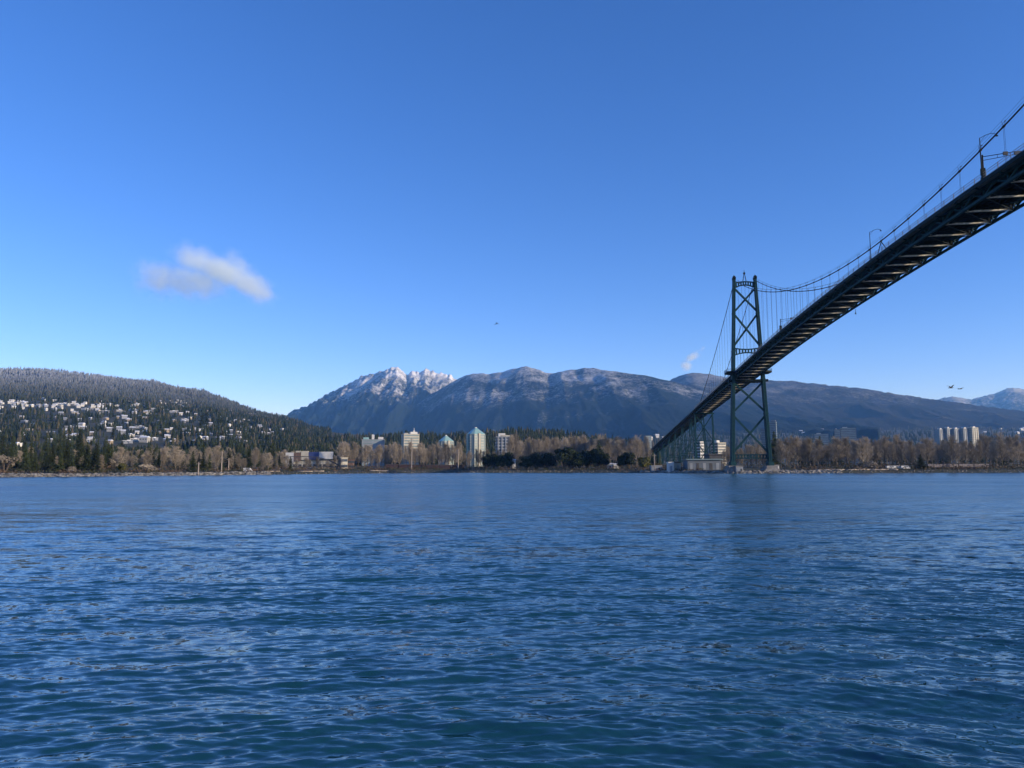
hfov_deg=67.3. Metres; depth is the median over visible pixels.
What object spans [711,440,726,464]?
apartment building
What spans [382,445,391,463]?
bare tree
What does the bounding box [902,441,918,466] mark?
bare tree
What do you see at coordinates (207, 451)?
bare tree
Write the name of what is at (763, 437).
apartment tower
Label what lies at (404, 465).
freight car
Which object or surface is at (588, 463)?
round evergreen
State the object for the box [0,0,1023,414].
sky
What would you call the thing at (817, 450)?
bare tree
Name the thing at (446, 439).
apartment tower
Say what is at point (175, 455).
bare tree
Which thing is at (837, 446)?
bare tree
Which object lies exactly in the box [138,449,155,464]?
bare tree
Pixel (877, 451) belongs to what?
bare tree
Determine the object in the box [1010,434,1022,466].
bare tree
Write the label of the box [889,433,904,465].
bare tree
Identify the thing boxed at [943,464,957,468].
freight car
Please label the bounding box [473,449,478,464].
bare tree
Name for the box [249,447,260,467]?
bare tree
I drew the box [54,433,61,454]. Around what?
conifer tree
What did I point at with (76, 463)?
conifer tree
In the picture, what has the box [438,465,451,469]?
freight car
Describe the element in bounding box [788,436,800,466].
bare tree
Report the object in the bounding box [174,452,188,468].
bare tree
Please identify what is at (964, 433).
apartment tower
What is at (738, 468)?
utility shed
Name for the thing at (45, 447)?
conifer tree
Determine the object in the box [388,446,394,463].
bare tree
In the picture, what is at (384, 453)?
bare tree
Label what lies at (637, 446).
bare tree
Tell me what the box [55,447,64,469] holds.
conifer tree
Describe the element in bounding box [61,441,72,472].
conifer tree
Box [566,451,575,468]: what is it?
round evergreen
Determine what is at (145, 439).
house
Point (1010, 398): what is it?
mountain
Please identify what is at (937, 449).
bare tree
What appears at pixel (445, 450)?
bare tree
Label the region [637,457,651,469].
shrub
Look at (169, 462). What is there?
bare tree
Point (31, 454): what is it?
conifer tree
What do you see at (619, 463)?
round evergreen
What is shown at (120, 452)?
bare tree
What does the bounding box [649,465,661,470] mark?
utility shed
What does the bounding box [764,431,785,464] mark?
conifer tree
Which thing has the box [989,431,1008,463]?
bare tree
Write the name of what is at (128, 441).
house
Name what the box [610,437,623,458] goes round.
bare tree
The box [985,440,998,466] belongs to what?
bare tree
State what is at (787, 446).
bare tree
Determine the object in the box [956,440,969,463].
bare tree
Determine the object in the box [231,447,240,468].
conifer tree
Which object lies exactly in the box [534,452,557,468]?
round evergreen
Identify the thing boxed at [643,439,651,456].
bare tree
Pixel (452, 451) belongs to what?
bare tree
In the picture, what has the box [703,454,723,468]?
utility building
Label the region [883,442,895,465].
bare tree
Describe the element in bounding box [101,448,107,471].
conifer tree
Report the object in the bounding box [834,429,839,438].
apartment tower
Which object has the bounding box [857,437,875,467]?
bare tree
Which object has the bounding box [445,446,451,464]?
bare tree
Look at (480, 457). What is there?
bare tree
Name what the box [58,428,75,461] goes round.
conifer tree
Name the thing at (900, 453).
bare tree
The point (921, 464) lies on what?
conifer tree
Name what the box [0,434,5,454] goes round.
conifer tree
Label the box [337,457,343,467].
bare tree
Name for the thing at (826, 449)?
bare tree
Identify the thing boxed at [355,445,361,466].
bare tree
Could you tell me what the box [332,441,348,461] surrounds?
bare tree
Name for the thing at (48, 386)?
forest
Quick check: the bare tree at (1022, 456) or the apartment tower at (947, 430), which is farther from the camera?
the apartment tower at (947, 430)
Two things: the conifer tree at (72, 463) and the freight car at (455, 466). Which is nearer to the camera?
the conifer tree at (72, 463)
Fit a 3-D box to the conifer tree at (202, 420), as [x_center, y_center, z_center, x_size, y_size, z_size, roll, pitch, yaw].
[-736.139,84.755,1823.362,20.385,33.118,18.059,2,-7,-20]
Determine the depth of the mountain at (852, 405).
8342.36 m
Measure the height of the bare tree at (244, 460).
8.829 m
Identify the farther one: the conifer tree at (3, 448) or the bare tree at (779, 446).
the conifer tree at (3, 448)
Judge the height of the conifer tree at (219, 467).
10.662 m
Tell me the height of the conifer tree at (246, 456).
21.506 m
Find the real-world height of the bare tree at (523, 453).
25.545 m
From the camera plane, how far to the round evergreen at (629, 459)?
539.57 m
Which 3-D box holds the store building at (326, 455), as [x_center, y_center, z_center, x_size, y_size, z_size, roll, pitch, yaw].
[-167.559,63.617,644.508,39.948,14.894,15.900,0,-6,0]
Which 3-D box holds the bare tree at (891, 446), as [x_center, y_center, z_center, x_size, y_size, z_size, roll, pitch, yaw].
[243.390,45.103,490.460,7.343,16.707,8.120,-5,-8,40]
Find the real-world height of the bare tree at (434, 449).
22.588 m
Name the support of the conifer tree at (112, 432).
on the ground
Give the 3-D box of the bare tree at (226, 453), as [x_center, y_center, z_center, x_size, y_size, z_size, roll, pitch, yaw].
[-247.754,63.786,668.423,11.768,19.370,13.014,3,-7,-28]
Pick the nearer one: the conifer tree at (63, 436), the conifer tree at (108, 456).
the conifer tree at (108, 456)
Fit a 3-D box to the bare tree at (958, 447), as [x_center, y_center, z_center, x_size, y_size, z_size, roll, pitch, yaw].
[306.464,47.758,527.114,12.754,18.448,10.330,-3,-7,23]
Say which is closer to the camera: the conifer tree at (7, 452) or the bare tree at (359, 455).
the conifer tree at (7, 452)
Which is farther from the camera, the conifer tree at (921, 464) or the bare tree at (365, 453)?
the bare tree at (365, 453)
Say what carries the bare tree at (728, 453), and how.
on the ground
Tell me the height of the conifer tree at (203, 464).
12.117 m
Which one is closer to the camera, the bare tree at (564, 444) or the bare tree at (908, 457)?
the bare tree at (908, 457)
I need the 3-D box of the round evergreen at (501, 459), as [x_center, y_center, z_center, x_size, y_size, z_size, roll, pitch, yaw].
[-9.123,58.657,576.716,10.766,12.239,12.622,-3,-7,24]
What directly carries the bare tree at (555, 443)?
on the ground
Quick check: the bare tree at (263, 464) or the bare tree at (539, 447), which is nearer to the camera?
the bare tree at (263, 464)
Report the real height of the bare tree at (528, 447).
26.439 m
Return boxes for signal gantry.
[980,151,1021,179]
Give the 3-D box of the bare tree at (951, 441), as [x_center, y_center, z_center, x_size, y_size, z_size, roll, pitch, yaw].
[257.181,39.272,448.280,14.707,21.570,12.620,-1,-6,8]
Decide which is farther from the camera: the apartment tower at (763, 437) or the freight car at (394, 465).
the apartment tower at (763, 437)
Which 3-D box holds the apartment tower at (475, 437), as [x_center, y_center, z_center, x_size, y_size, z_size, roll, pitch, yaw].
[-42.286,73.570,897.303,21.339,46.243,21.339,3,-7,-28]
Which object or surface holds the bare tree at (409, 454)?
on the ground
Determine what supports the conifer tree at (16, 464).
on the ground
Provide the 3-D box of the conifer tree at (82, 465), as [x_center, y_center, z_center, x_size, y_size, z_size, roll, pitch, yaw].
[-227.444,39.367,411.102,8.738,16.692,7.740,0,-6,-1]
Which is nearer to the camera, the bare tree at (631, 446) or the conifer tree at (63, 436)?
the conifer tree at (63, 436)
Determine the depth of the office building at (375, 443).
936.51 m
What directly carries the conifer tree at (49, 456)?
on the ground
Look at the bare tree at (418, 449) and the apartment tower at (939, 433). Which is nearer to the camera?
the bare tree at (418, 449)
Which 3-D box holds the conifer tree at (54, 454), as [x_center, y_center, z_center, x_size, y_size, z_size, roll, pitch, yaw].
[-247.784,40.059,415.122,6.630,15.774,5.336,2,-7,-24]
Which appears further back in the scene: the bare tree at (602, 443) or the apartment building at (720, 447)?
the apartment building at (720, 447)
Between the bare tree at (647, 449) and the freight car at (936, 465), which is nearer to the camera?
the freight car at (936, 465)
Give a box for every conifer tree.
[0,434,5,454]
[0,444,13,472]
[8,433,15,456]
[9,453,19,470]
[10,445,14,469]
[13,437,18,454]
[18,444,30,470]
[20,435,28,458]
[28,443,35,467]
[29,452,39,471]
[37,448,45,471]
[42,433,49,459]
[43,434,50,460]
[43,449,56,472]
[51,444,56,467]
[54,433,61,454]
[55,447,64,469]
[57,432,65,454]
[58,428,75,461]
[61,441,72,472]
[68,452,75,471]
[72,452,80,469]
[75,429,82,455]
[76,442,83,467]
[77,442,92,470]
[83,446,92,472]
[88,443,100,470]
[92,446,101,472]
[101,439,106,457]
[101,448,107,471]
[105,443,113,469]
[108,443,113,469]
[110,425,115,437]
[117,440,125,464]
[136,448,142,468]
[141,447,157,468]
[154,444,160,465]
[156,448,160,466]
[172,444,185,468]
[184,451,199,471]
[198,413,204,425]
[199,452,206,471]
[205,412,209,426]
[207,454,212,470]
[218,458,226,471]
[223,448,233,468]
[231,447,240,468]
[239,444,243,464]
[244,445,248,467]
[246,446,252,467]
[264,440,277,464]
[288,456,292,470]
[590,440,602,467]
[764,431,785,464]
[812,436,830,465]
[916,454,928,469]
[936,440,948,463]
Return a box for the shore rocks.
[0,469,1023,476]
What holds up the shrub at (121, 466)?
on the ground
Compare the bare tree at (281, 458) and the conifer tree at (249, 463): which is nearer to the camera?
the conifer tree at (249, 463)
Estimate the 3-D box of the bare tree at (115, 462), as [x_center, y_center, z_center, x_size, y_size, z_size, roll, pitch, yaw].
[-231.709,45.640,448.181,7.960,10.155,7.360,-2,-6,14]
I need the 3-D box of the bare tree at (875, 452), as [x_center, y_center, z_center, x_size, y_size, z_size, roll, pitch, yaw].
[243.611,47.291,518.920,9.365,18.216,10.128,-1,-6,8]
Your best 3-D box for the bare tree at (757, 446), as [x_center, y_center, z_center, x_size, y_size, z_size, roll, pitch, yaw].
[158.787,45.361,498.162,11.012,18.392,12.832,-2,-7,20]
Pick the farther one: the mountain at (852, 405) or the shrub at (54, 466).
the mountain at (852, 405)
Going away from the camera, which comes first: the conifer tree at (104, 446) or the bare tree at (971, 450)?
the bare tree at (971, 450)
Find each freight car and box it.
[385,464,398,468]
[399,464,410,468]
[412,464,424,468]
[426,465,437,469]
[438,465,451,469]
[452,465,464,469]
[926,464,942,468]
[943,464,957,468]
[958,464,973,468]
[974,464,988,468]
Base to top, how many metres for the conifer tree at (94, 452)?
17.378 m
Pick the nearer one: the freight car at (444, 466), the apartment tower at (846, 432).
the freight car at (444, 466)
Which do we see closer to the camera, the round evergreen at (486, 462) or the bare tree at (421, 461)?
the round evergreen at (486, 462)
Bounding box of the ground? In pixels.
[0,369,1023,476]
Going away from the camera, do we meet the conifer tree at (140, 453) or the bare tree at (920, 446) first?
the bare tree at (920, 446)
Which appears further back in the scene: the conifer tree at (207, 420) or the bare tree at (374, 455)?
the conifer tree at (207, 420)
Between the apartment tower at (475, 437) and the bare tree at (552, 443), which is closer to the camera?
the bare tree at (552, 443)
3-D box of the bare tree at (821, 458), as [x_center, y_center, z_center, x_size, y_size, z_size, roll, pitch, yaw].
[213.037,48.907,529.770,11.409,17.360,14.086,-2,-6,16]
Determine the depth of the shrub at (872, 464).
440.17 m
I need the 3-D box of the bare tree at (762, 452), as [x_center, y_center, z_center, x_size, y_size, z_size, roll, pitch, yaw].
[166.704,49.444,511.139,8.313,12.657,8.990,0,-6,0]
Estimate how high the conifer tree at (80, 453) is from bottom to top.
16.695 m
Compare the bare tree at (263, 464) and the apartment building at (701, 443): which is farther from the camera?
the apartment building at (701, 443)
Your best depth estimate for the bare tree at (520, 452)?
722.10 m
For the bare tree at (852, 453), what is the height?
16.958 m
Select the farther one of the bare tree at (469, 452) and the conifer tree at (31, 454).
the bare tree at (469, 452)
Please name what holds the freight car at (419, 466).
on the ground
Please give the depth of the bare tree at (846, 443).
493.54 m
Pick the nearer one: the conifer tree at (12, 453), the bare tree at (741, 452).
the conifer tree at (12, 453)
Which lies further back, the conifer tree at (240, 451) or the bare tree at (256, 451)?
the conifer tree at (240, 451)
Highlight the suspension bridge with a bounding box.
[650,98,1023,472]
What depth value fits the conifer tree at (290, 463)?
494.31 m
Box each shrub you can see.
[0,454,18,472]
[48,464,60,472]
[66,466,76,472]
[117,463,126,472]
[139,463,158,472]
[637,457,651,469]
[861,461,878,468]
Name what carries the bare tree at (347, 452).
on the ground
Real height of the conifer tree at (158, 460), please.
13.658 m
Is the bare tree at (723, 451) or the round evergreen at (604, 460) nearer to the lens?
the round evergreen at (604, 460)
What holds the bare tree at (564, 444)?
on the ground
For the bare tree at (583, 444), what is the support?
on the ground
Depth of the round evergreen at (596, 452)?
554.15 m
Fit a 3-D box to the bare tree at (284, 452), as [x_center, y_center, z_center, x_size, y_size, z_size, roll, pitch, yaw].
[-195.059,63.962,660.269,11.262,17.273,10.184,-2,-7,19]
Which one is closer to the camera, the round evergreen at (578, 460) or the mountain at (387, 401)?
the round evergreen at (578, 460)
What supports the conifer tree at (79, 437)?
on the ground
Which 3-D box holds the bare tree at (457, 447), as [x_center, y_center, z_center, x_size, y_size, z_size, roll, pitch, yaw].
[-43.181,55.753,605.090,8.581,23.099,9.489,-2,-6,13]
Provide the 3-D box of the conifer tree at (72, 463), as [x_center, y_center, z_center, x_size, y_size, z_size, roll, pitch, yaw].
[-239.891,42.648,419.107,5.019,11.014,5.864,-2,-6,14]
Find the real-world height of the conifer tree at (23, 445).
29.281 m
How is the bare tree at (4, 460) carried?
on the ground
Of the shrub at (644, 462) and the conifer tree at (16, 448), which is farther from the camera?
the conifer tree at (16, 448)
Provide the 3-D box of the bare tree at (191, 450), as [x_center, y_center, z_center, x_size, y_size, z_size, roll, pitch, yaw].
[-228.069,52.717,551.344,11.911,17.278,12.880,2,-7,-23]
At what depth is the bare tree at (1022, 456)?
494.44 m
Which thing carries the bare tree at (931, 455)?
on the ground
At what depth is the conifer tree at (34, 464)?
393.78 m
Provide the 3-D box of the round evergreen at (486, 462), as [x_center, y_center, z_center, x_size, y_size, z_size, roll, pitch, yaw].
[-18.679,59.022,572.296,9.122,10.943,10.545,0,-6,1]
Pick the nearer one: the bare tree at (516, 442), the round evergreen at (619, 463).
the round evergreen at (619, 463)
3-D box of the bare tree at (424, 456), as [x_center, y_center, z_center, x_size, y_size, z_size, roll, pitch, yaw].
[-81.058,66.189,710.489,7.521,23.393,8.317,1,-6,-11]
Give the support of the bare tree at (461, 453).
on the ground
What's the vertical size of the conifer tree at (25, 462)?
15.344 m
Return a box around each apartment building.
[643,436,651,448]
[694,441,703,458]
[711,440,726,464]
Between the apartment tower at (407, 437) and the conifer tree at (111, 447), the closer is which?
the conifer tree at (111, 447)
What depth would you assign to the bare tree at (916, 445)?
522.11 m
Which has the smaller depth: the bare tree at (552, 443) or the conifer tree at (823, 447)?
the conifer tree at (823, 447)
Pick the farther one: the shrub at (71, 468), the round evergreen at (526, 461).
the round evergreen at (526, 461)
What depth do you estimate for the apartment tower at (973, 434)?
1690.26 m
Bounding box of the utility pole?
[410,438,413,467]
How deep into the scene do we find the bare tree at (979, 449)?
470.18 m
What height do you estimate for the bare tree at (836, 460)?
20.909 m
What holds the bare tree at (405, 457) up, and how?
on the ground
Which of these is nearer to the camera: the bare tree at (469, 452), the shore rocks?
the shore rocks
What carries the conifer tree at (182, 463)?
on the ground
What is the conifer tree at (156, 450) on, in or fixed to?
on the ground
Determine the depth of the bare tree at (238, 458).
475.46 m
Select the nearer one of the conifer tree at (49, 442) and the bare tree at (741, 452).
the bare tree at (741, 452)
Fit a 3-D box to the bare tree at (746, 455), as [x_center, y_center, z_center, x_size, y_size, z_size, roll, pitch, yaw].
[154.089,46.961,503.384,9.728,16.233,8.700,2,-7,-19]
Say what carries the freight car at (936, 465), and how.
on the ground
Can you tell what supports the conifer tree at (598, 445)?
on the ground
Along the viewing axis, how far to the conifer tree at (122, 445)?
697.70 m
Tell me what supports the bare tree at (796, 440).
on the ground
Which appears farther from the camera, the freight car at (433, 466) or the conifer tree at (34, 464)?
the freight car at (433, 466)
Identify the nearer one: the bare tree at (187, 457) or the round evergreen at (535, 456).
the bare tree at (187, 457)
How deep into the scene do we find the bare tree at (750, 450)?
487.81 m
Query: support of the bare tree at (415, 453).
on the ground
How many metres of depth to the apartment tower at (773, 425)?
1341.45 m
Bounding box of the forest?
[0,366,1023,465]
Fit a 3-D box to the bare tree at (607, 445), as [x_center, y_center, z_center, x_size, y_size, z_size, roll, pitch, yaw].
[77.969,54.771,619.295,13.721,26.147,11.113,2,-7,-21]
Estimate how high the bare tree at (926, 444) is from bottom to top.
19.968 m
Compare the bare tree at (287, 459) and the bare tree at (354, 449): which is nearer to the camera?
the bare tree at (287, 459)
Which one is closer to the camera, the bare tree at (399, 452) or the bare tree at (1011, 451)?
the bare tree at (1011, 451)
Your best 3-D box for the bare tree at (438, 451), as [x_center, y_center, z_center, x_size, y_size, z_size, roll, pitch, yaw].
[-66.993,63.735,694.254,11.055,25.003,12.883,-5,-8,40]
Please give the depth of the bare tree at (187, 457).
547.27 m
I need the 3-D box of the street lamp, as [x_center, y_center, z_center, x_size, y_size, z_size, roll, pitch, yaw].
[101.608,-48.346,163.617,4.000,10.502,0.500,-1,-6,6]
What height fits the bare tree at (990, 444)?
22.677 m
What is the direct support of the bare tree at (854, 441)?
on the ground
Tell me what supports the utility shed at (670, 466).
on the ground
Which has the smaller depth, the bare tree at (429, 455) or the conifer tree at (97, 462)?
the conifer tree at (97, 462)
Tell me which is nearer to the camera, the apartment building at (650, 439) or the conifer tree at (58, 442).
the conifer tree at (58, 442)
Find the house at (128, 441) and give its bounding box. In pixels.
[123,440,132,443]
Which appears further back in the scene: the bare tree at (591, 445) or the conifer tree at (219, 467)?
the bare tree at (591, 445)
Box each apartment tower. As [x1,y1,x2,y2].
[401,431,418,464]
[438,435,453,464]
[466,427,485,466]
[761,429,765,464]
[769,420,776,449]
[814,433,829,464]
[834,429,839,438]
[840,427,857,464]
[933,428,945,462]
[942,427,951,460]
[951,428,960,462]
[960,427,969,460]
[968,426,978,463]
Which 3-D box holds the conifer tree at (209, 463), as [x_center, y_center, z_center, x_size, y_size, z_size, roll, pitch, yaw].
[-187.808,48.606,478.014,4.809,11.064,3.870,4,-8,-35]
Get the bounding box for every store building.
[286,451,337,467]
[341,457,347,468]
[348,459,354,468]
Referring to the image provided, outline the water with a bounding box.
[0,473,1023,767]
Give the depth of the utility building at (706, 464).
459.39 m
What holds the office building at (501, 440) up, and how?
on the ground
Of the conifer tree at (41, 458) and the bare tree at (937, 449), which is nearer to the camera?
the conifer tree at (41, 458)
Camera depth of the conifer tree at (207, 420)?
1844.98 m
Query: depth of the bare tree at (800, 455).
477.43 m
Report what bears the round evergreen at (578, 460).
on the ground
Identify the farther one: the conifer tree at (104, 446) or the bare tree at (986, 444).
the conifer tree at (104, 446)
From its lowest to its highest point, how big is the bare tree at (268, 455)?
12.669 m
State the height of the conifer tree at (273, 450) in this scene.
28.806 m
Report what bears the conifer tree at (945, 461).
on the ground
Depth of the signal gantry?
162.44 m
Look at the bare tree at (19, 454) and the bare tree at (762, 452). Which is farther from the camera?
the bare tree at (762, 452)
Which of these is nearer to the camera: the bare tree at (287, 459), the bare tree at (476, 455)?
the bare tree at (287, 459)
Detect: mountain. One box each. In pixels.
[286,367,456,436]
[388,366,877,442]
[670,373,1023,429]
[938,388,1023,410]
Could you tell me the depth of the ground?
1365.12 m
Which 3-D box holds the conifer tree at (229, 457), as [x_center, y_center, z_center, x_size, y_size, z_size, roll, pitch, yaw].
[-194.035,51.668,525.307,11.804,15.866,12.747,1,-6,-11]
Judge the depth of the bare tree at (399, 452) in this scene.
658.39 m
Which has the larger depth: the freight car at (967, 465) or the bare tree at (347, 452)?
the bare tree at (347, 452)
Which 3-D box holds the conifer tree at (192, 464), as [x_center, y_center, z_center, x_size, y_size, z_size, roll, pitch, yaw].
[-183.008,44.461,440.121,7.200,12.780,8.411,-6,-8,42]
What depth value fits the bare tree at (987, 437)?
506.08 m
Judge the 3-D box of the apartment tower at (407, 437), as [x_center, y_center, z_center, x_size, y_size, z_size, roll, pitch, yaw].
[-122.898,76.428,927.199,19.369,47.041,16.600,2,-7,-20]
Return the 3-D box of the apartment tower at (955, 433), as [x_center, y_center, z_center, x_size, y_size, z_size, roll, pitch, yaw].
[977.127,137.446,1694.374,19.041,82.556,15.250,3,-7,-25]
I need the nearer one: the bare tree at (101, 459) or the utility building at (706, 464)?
the bare tree at (101, 459)
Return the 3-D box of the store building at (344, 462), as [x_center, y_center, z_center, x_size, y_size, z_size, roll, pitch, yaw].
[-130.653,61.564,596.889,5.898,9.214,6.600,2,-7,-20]
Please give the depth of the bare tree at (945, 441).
625.59 m
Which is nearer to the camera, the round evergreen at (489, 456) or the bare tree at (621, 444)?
the round evergreen at (489, 456)
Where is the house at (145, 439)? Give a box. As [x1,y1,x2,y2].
[139,436,150,442]
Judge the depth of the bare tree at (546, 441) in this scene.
641.87 m
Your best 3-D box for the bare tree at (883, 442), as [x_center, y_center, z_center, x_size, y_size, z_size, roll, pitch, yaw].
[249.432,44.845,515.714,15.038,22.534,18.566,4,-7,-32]
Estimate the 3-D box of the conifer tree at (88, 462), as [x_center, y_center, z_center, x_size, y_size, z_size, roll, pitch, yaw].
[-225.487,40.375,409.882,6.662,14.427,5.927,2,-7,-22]
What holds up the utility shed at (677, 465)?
on the ground
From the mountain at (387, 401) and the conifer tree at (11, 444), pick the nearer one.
the conifer tree at (11, 444)
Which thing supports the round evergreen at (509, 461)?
on the ground
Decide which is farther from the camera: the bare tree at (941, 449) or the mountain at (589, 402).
the mountain at (589, 402)
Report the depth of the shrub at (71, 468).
396.87 m
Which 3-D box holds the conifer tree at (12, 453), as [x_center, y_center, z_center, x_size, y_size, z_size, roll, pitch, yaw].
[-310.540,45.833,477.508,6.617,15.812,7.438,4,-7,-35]
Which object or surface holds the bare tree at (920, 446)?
on the ground
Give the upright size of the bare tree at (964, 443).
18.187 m
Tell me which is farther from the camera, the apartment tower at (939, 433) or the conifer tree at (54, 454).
the apartment tower at (939, 433)
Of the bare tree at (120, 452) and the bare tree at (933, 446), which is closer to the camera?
the bare tree at (120, 452)
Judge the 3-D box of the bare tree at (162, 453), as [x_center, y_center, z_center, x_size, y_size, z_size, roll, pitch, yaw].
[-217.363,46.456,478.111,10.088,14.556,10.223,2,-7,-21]
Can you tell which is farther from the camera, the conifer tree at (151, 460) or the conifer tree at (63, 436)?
the conifer tree at (63, 436)
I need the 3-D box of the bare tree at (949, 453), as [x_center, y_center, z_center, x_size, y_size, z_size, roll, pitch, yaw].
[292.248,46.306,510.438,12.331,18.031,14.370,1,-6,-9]
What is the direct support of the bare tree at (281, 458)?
on the ground
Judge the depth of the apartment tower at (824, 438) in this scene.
1789.27 m
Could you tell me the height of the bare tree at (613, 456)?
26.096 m
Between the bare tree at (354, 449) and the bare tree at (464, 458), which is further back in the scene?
the bare tree at (354, 449)
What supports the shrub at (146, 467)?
on the ground
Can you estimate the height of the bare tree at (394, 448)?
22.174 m
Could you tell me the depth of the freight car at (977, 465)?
447.94 m
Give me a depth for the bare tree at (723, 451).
570.64 m
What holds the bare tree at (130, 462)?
on the ground
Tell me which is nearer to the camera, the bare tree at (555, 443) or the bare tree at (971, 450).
the bare tree at (971, 450)
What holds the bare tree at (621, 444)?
on the ground
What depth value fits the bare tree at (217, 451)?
454.45 m
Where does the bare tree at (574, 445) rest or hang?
on the ground
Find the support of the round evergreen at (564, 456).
on the ground
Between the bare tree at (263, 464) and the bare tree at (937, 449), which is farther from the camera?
the bare tree at (937, 449)
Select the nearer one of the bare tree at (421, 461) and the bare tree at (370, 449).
the bare tree at (421, 461)
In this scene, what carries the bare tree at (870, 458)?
on the ground
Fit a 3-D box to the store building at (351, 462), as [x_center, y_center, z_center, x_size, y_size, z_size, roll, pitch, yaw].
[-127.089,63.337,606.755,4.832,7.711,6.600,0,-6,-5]
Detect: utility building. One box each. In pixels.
[681,459,722,470]
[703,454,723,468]
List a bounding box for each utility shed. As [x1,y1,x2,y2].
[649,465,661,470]
[666,462,673,471]
[674,462,680,469]
[734,466,742,471]
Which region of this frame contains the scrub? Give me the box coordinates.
[0,460,1023,473]
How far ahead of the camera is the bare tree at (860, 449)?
446.59 m
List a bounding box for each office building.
[362,435,384,465]
[495,433,510,466]
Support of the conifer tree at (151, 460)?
on the ground
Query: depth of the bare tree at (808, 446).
473.87 m
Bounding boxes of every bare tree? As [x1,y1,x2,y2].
[15,450,23,464]
[98,454,104,468]
[109,454,118,470]
[113,446,128,465]
[127,457,135,469]
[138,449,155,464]
[155,448,168,466]
[164,455,172,467]
[165,445,183,468]
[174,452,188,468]
[184,454,189,464]
[185,445,200,462]
[204,447,215,464]
[210,446,225,471]
[223,447,232,460]
[233,452,242,466]
[240,457,246,467]
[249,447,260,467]
[259,459,266,468]
[264,452,274,468]
[275,453,284,463]
[282,449,286,466]
[283,455,289,470]
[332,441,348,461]
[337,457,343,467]
[343,441,351,458]
[351,440,358,460]
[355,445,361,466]
[359,446,367,466]
[365,445,374,465]
[372,449,379,465]
[374,444,382,461]
[380,445,388,467]
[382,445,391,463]
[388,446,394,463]
[390,442,398,468]
[397,443,402,463]
[402,441,414,463]
[403,449,407,463]
[413,448,417,463]
[414,443,425,463]
[415,444,424,463]
[421,443,425,463]
[426,444,434,463]
[431,443,437,464]
[433,442,441,463]
[440,443,447,464]
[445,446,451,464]
[449,444,456,464]
[453,442,461,463]
[459,445,463,464]
[460,453,465,464]
[466,451,473,465]
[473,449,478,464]
[479,449,482,466]
[503,434,516,455]
[513,434,520,458]
[516,441,522,466]
[521,439,533,456]
[524,438,532,456]
[530,439,549,458]
[531,438,536,451]
[543,436,551,453]
[550,438,555,455]
[551,436,561,465]
[559,437,568,449]
[570,436,579,451]
[579,435,591,466]
[586,439,597,465]
[595,433,611,452]
[602,437,614,460]
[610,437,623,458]
[610,440,616,462]
[619,437,628,454]
[627,440,635,466]
[632,434,645,465]
[641,434,650,457]
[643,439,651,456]
[721,450,728,462]
[724,447,729,462]
[738,448,745,463]
[742,444,752,467]
[745,444,756,467]
[748,441,765,467]
[759,449,766,463]
[773,438,789,467]
[782,437,792,464]
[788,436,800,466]
[789,435,801,466]
[795,440,811,465]
[800,438,813,465]
[809,438,825,468]
[814,445,826,466]
[822,443,832,465]
[827,435,846,464]
[830,437,847,466]
[841,436,851,465]
[848,439,861,461]
[848,442,862,468]
[854,438,870,468]
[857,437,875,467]
[865,440,883,466]
[865,443,876,466]
[869,442,878,460]
[873,435,894,462]
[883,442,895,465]
[888,442,898,462]
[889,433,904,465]
[893,440,908,465]
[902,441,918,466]
[905,445,913,465]
[913,443,919,463]
[916,437,935,463]
[917,445,926,463]
[923,444,940,463]
[924,438,938,463]
[934,444,941,463]
[937,439,947,461]
[939,442,963,463]
[939,448,946,461]
[941,434,962,467]
[953,442,964,463]
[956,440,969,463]
[959,439,972,462]
[961,443,978,463]
[973,433,989,463]
[973,438,984,463]
[976,436,990,463]
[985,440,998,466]
[988,435,993,463]
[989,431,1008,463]
[1001,435,1018,466]
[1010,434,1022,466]
[1014,444,1023,466]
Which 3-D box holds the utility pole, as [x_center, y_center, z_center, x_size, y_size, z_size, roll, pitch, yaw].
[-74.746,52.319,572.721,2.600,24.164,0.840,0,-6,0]
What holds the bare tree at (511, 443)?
on the ground
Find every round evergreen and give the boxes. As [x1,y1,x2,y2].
[481,456,492,469]
[486,453,496,468]
[493,454,505,469]
[503,452,514,467]
[518,455,534,469]
[528,452,540,468]
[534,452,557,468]
[554,447,573,469]
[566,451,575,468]
[570,452,586,467]
[581,450,593,467]
[585,448,603,468]
[593,453,610,468]
[616,455,626,466]
[618,452,635,467]
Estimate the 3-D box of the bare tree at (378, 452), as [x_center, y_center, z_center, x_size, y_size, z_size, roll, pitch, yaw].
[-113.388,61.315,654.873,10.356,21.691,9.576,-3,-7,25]
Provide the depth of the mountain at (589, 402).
7962.94 m
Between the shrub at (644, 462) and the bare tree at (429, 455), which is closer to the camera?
the shrub at (644, 462)

